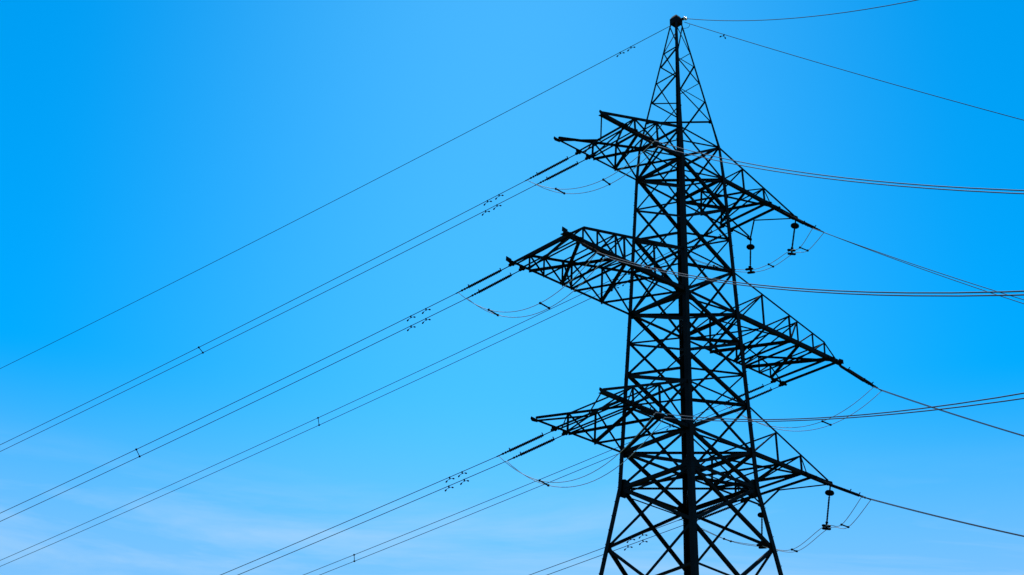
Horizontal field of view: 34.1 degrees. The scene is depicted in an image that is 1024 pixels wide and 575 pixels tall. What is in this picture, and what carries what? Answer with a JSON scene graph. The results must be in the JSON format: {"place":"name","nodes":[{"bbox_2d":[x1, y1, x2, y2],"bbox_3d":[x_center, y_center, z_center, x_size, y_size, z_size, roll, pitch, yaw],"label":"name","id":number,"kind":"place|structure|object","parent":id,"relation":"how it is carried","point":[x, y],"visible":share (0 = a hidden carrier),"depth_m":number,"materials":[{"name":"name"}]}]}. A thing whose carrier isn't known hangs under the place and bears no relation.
{"place":"outdoors","nodes":[
{"label":"outdoors","id":0,"kind":"place"},
{"bbox_2d":[0,0,1023,574],"label":"sky","id":1,"kind":"structure","parent":0,"point":[144,144],"materials":[{"name":"blue"}]},
{"label":"ground","id":2,"kind":"structure","parent":0,"visible":0},
{"bbox_2d":[506,15,843,574],"bbox_3d":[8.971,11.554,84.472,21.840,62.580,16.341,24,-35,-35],"label":"lattice tower","id":3,"kind":"structure","parent":2,"relation":"on","point":[690,467],"depth_m":88.06,"materials":[{"name":"metal"}]},
{"bbox_2d":[0,26,669,368],"bbox_3d":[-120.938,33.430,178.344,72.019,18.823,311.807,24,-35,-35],"label":"earth wire","id":4,"kind":"object","parent":3,"relation":"attached to","point":[352,191],"visible":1,"depth_m":110.10,"materials":[{"name":"grey metal"}]},
{"bbox_2d":[456,263,514,293],"bbox_3d":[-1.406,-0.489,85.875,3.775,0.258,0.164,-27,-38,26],"label":"insulator string","id":5,"kind":"object","parent":3,"relation":"attached to","point":[484,278],"visible":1,"depth_m":85.81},
{"bbox_2d":[1,293,455,512],"bbox_3d":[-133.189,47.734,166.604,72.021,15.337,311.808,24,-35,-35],"label":"conductor","id":6,"kind":"object","parent":5,"relation":"attached to","point":[238,400],"visible":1,"depth_m":93.35,"materials":[{"name":"grey metal"}]},
{"bbox_2d":[458,252,596,311],"bbox_3d":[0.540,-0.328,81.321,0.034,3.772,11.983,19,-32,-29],"label":"jumper wire","id":7,"kind":"object","parent":5,"relation":"hanging from","point":[538,303],"visible":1,"depth_m":79.19,"materials":[{"name":"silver metal"}]},
{"bbox_2d":[466,268,524,298],"bbox_3d":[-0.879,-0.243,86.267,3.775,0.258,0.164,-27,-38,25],"label":"insulator string","id":8,"kind":"object","parent":3,"relation":"attached to","point":[494,283],"visible":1,"depth_m":86.23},
{"bbox_2d":[0,299,464,521],"bbox_3d":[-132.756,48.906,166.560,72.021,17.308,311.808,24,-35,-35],"label":"conductor","id":9,"kind":"object","parent":8,"relation":"attached to","point":[240,408],"visible":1,"depth_m":93.89,"materials":[{"name":"grey metal"}]},
{"bbox_2d":[467,258,604,317],"bbox_3d":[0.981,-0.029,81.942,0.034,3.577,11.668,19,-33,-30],"label":"jumper wire","id":10,"kind":"object","parent":8,"relation":"hanging from","point":[549,307],"visible":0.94,"depth_m":80.14,"materials":[{"name":"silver metal"}]},
{"bbox_2d":[496,428,556,456],"bbox_3d":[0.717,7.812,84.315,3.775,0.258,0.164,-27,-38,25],"label":"insulator string","id":11,"kind":"object","parent":3,"relation":"attached to","point":[524,443],"visible":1,"depth_m":84.28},
{"bbox_2d":[221,457,495,574],"bbox_3d":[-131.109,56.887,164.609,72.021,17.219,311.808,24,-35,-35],"label":"conductor","id":12,"kind":"object","parent":11,"relation":"attached to","point":[361,515],"visible":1,"depth_m":88.98,"materials":[{"name":"grey metal"}]},
{"bbox_2d":[499,413,654,482],"bbox_3d":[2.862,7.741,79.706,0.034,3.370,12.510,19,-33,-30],"label":"jumper wire","id":13,"kind":"object","parent":11,"relation":"hanging from","point":[587,474],"visible":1,"depth_m":78.02,"materials":[{"name":"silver metal"}]},
{"bbox_2d":[507,432,567,460],"bbox_3d":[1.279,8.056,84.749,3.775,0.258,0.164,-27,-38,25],"label":"insulator string","id":14,"kind":"object","parent":3,"relation":"attached to","point":[535,447],"visible":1,"depth_m":84.71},
{"bbox_2d":[238,461,506,574],"bbox_3d":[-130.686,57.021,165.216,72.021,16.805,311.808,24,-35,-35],"label":"conductor","id":15,"kind":"object","parent":14,"relation":"attached to","point":[372,518],"visible":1,"depth_m":89.54,"materials":[{"name":"grey metal"}]},
{"bbox_2d":[525,151,580,180],"bbox_3d":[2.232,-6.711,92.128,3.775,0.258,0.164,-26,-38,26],"label":"insulator string","id":16,"kind":"object","parent":3,"relation":"attached to","point":[550,167],"visible":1,"depth_m":92.11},
{"bbox_2d":[0,181,524,444],"bbox_3d":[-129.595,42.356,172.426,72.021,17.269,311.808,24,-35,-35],"label":"conductor","id":17,"kind":"object","parent":16,"relation":"attached to","point":[270,311],"visible":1,"depth_m":100.76,"materials":[{"name":"grey metal"}]},
{"bbox_2d":[527,141,653,188],"bbox_3d":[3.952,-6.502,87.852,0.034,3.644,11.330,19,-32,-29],"label":"jumper wire","id":18,"kind":"object","parent":16,"relation":"hanging from","point":[598,181],"visible":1,"depth_m":86.28,"materials":[{"name":"black metal"}]},
{"bbox_2d":[535,157,590,185],"bbox_3d":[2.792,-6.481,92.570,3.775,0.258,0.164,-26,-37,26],"label":"insulator string","id":19,"kind":"object","parent":3,"relation":"attached to","point":[562,171],"visible":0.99,"depth_m":92.51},
{"bbox_2d":[0,185,534,451],"bbox_3d":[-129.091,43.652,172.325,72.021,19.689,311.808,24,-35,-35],"label":"conductor","id":20,"kind":"object","parent":19,"relation":"attached to","point":[277,315],"visible":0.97,"depth_m":101.97,"materials":[{"name":"grey metal"}]},
{"bbox_2d":[537,146,657,193],"bbox_3d":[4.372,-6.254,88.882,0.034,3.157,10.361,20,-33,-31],"label":"jumper wire","id":21,"kind":"object","parent":19,"relation":"hanging from","point":[604,186],"visible":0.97,"depth_m":87.69,"materials":[{"name":"black metal"}]},
{"bbox_2d":[567,235,596,251],"bbox_3d":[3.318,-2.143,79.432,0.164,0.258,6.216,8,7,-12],"label":"insulator string","id":22,"kind":"object","parent":3,"relation":"attached to","point":[588,247],"visible":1,"depth_m":78.27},
{"bbox_2d":[597,252,1023,293],"bbox_3d":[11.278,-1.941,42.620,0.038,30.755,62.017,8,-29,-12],"label":"conductor","id":23,"kind":"object","parent":22,"relation":"attached to","point":[835,290],"visible":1,"depth_m":48.37,"materials":[{"name":"grey metal"}]},
{"bbox_2d":[578,240,605,256],"bbox_3d":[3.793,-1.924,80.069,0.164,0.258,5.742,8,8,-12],"label":"insulator string","id":24,"kind":"object","parent":3,"relation":"attached to","point":[599,254],"visible":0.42,"depth_m":78.29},
{"bbox_2d":[605,257,1023,296],"bbox_3d":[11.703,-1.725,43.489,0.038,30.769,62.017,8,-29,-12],"label":"conductor","id":25,"kind":"object","parent":24,"relation":"attached to","point":[834,292],"visible":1,"depth_m":49.75,"materials":[{"name":"grey metal"}]},
{"bbox_2d":[622,127,653,140],"bbox_3d":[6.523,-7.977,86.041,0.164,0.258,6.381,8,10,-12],"label":"insulator string","id":26,"kind":"object","parent":3,"relation":"attached to","point":[645,136],"visible":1,"depth_m":84.85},
{"bbox_2d":[654,140,1023,190],"bbox_3d":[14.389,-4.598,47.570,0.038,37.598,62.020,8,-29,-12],"label":"conductor","id":27,"kind":"object","parent":26,"relation":"attached to","point":[854,178],"visible":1,"depth_m":57.51,"materials":[{"name":"grey metal"}]},
{"bbox_2d":[622,402,654,412],"bbox_3d":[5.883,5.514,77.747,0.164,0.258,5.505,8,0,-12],"label":"insulator string","id":28,"kind":"object","parent":3,"relation":"attached to","point":[643,408],"visible":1,"depth_m":76.86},
{"bbox_2d":[655,392,1023,419],"bbox_3d":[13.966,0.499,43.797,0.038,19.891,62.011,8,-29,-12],"label":"conductor","id":29,"kind":"object","parent":28,"relation":"attached to","point":[853,415],"visible":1,"depth_m":53.89,"materials":[{"name":"grey metal"}]},
{"bbox_2d":[632,132,657,145],"bbox_3d":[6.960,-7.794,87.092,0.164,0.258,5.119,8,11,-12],"label":"insulator string","id":30,"kind":"object","parent":3,"relation":"attached to","point":[650,142],"visible":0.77,"depth_m":86.22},
{"bbox_2d":[658,146,1023,193],"bbox_3d":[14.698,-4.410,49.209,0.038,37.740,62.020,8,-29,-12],"label":"conductor","id":31,"kind":"object","parent":30,"relation":"attached to","point":[854,181],"visible":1,"depth_m":59.24,"materials":[{"name":"grey metal"}]},
{"bbox_2d":[632,406,663,417],"bbox_3d":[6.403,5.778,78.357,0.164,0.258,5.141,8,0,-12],"label":"insulator string","id":32,"kind":"object","parent":3,"relation":"attached to","point":[658,415],"visible":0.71,"depth_m":76.95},
{"bbox_2d":[507,418,663,487],"bbox_3d":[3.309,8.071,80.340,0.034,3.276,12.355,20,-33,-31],"label":"jumper wire","id":33,"kind":"object","parent":32,"relation":"hanging from","point":[602,476],"visible":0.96,"depth_m":78.31,"materials":[{"name":"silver metal"}]},
{"bbox_2d":[664,398,1023,421],"bbox_3d":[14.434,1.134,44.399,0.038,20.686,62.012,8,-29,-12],"label":"conductor","id":34,"kind":"object","parent":32,"relation":"attached to","point":[859,416],"visible":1,"depth_m":55.02,"materials":[{"name":"grey metal"}]},
{"bbox_2d":[673,226,724,250],"bbox_3d":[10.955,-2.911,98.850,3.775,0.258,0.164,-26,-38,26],"label":"insulator string","id":35,"kind":"object","parent":3,"relation":"attached to","point":[694,240],"visible":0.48,"depth_m":98.77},
{"bbox_2d":[0,252,669,560],"bbox_3d":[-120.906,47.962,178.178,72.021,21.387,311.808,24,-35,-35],"label":"conductor","id":36,"kind":"object","parent":35,"relation":"attached to","point":[329,412],"visible":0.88,"depth_m":111.24,"materials":[{"name":"grey metal"}]},
{"bbox_2d":[678,502,722,520],"bbox_3d":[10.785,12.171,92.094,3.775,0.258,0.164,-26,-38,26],"label":"insulator string","id":37,"kind":"object","parent":3,"relation":"attached to","point":[705,509],"visible":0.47,"depth_m":92.03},
{"bbox_2d":[530,520,677,574],"bbox_3d":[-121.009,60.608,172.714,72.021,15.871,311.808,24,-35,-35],"label":"conductor","id":38,"kind":"object","parent":37,"relation":"attached to","point":[594,551],"visible":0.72,"depth_m":95.77,"materials":[{"name":"grey metal"}]},
{"bbox_2d":[688,230,732,251],"bbox_3d":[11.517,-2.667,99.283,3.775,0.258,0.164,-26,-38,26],"label":"insulator string","id":39,"kind":"object","parent":3,"relation":"attached to","point":[711,240],"visible":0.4,"depth_m":99.03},
{"bbox_2d":[2,257,675,565],"bbox_3d":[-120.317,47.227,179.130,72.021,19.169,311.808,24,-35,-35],"label":"conductor","id":40,"kind":"object","parent":39,"relation":"attached to","point":[328,420],"visible":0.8,"depth_m":112.04,"materials":[{"name":"grey metal"}]},
{"bbox_2d":[697,501,744,520],"bbox_3d":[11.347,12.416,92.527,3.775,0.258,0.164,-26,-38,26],"label":"insulator string","id":41,"kind":"object","parent":3,"relation":"attached to","point":[717,512],"visible":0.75,"depth_m":92.44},
{"bbox_2d":[547,525,682,574],"bbox_3d":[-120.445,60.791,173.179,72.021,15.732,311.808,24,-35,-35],"label":"conductor","id":42,"kind":"object","parent":41,"relation":"attached to","point":[614,550],"visible":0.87,"depth_m":95.43,"materials":[{"name":"grey metal"}]},
{"bbox_2d":[745,239,754,273],"bbox_3d":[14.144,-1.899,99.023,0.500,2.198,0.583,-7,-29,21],"label":"hanging insulator","id":43,"kind":"object","parent":3,"relation":"hanging from","point":[750,246],"visible":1,"depth_m":98.90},
{"bbox_2d":[727,381,775,401],"bbox_3d":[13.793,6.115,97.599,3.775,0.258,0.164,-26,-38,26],"label":"insulator string","id":44,"kind":"object","parent":3,"relation":"attached to","point":[751,391],"visible":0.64,"depth_m":97.36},
{"bbox_2d":[304,404,719,574],"bbox_3d":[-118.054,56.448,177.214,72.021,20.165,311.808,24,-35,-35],"label":"conductor","id":45,"kind":"object","parent":44,"relation":"attached to","point":[490,499],"visible":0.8,"depth_m":106.03,"materials":[{"name":"grey metal"}]},
{"bbox_2d":[725,388,871,427],"bbox_3d":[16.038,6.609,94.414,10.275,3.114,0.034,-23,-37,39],"label":"jumper wire","id":46,"kind":"object","parent":44,"relation":"hanging from","point":[807,425],"visible":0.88,"depth_m":93.47,"materials":[{"name":"black metal"}]},
{"bbox_2d":[729,384,783,407],"bbox_3d":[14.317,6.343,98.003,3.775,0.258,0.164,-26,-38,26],"label":"insulator string","id":47,"kind":"object","parent":3,"relation":"attached to","point":[760,394],"visible":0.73,"depth_m":97.77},
{"bbox_2d":[320,408,727,574],"bbox_3d":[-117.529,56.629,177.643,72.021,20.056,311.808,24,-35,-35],"label":"conductor","id":48,"kind":"object","parent":47,"relation":"attached to","point":[495,504],"visible":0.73,"depth_m":106.63,"materials":[{"name":"grey metal"}]},
{"bbox_2d":[731,391,880,430],"bbox_3d":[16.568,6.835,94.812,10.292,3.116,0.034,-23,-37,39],"label":"jumper wire","id":49,"kind":"object","parent":47,"relation":"hanging from","point":[821,427],"visible":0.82,"depth_m":93.33,"materials":[{"name":"black metal"}]},
{"bbox_2d":[756,512,765,548],"bbox_3d":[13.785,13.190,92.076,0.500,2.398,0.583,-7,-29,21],"label":"hanging insulator","id":50,"kind":"object","parent":3,"relation":"hanging from","point":[759,514],"visible":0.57,"depth_m":92.03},
{"bbox_2d":[702,500,870,551],"bbox_3d":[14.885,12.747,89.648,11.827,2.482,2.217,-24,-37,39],"label":"jumper wire","id":51,"kind":"object","parent":50,"relation":"hanging from","point":[810,542],"visible":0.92,"depth_m":89.07,"materials":[{"name":"black metal"}]},
{"bbox_2d":[871,499,1023,536],"bbox_3d":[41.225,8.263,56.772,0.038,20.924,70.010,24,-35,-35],"label":"conductor","id":52,"kind":"object","parent":51,"relation":"attached to","point":[948,519],"visible":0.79,"depth_m":81.01,"materials":[{"name":"grey metal"}]},
{"bbox_2d":[767,205,811,227],"bbox_3d":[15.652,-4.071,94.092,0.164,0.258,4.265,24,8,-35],"label":"insulator string","id":53,"kind":"object","parent":3,"relation":"attached to","point":[792,217],"visible":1,"depth_m":93.84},
{"bbox_2d":[812,228,1023,299],"bbox_3d":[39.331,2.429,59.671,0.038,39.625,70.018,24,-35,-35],"label":"conductor","id":54,"kind":"object","parent":53,"relation":"attached to","point":[914,264],"visible":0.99,"depth_m":85.92,"materials":[{"name":"grey metal"}]},
{"bbox_2d":[787,221,798,254],"bbox_3d":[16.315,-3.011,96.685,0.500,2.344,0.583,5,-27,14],"label":"hanging insulator","id":55,"kind":"object","parent":3,"relation":"hanging from","point":[795,225],"visible":0.97,"depth_m":96.61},
{"bbox_2d":[674,230,811,269],"bbox_3d":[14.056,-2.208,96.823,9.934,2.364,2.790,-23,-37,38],"label":"jumper wire","id":56,"kind":"object","parent":55,"relation":"hanging from","point":[763,266],"visible":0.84,"depth_m":97.28,"materials":[{"name":"black metal"}]},
{"bbox_2d":[695,233,823,271],"bbox_3d":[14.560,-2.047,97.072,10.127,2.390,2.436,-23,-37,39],"label":"jumper wire","id":57,"kind":"object","parent":55,"relation":"hanging from","point":[776,264],"visible":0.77,"depth_m":97.00,"materials":[{"name":"black metal"}]},
{"bbox_2d":[775,209,823,231],"bbox_3d":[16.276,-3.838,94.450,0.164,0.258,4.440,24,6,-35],"label":"insulator string","id":58,"kind":"object","parent":3,"relation":"attached to","point":[812,226],"visible":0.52,"depth_m":93.59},
{"bbox_2d":[841,239,1023,303],"bbox_3d":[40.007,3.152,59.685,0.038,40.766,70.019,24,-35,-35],"label":"conductor","id":59,"kind":"object","parent":58,"relation":"attached to","point":[932,272],"visible":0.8,"depth_m":85.79,"materials":[{"name":"grey metal"}]},
{"bbox_2d":[822,486,833,529],"bbox_3d":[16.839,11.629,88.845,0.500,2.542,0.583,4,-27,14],"label":"hanging insulator","id":60,"kind":"object","parent":3,"relation":"hanging from","point":[829,492],"visible":0.99,"depth_m":88.77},
{"bbox_2d":[703,497,861,550],"bbox_3d":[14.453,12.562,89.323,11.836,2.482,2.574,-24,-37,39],"label":"jumper wire","id":61,"kind":"object","parent":60,"relation":"hanging from","point":[803,542],"visible":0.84,"depth_m":88.93,"materials":[{"name":"black metal"}]},
{"bbox_2d":[862,496,1023,535],"bbox_3d":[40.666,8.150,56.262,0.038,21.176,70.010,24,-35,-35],"label":"conductor","id":62,"kind":"object","parent":61,"relation":"attached to","point":[944,517],"visible":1,"depth_m":80.29,"materials":[{"name":"grey metal"}]},
{"bbox_2d":[802,475,861,496],"bbox_3d":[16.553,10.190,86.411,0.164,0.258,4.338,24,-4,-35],"label":"insulator string","id":63,"kind":"object","parent":3,"relation":"attached to","point":[837,487],"visible":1,"depth_m":86.07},
{"bbox_2d":[812,479,870,499],"bbox_3d":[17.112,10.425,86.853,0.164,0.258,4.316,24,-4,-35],"label":"insulator string","id":64,"kind":"object","parent":3,"relation":"attached to","point":[850,493],"visible":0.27,"depth_m":85.84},
{"bbox_2d":[830,360,872,386],"bbox_3d":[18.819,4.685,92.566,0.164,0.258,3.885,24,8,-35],"label":"insulator string","id":65,"kind":"object","parent":3,"relation":"attached to","point":[853,374],"visible":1,"depth_m":92.35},
{"bbox_2d":[874,387,1023,435],"bbox_3d":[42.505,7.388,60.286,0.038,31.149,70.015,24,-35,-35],"label":"conductor","id":66,"kind":"object","parent":65,"relation":"attached to","point":[950,412],"visible":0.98,"depth_m":86.33,"materials":[{"name":"grey metal"}]},
{"bbox_2d":[685,22,1023,120],"bbox_3d":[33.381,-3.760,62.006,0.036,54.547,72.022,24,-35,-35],"label":"earth wire","id":67,"kind":"object","parent":3,"relation":"attached to","point":[859,74],"visible":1,"depth_m":86.01,"materials":[{"name":"grey metal"}]},
{"bbox_2d":[837,363,881,390],"bbox_3d":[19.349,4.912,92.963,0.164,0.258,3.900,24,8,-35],"label":"insulator string","id":68,"kind":"object","parent":3,"relation":"attached to","point":[872,384],"visible":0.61,"depth_m":92.45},
{"bbox_2d":[883,391,1023,436],"bbox_3d":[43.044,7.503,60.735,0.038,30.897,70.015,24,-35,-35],"label":"conductor","id":69,"kind":"object","parent":68,"relation":"attached to","point":[952,414],"visible":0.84,"depth_m":87.10,"materials":[{"name":"grey metal"}]},
{"bbox_3d":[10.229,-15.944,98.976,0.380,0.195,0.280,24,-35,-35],"label":"peak insulator","id":70,"kind":"object","parent":3,"relation":"attached to","visible":0},
{"bbox_2d":[685,0,916,20],"bbox_3d":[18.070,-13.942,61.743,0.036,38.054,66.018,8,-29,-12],"label":"earth wire","id":71,"kind":"object","parent":70,"relation":"attached to","point":[802,17],"visible":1,"depth_m":80.14,"materials":[{"name":"grey metal"}]}
]}

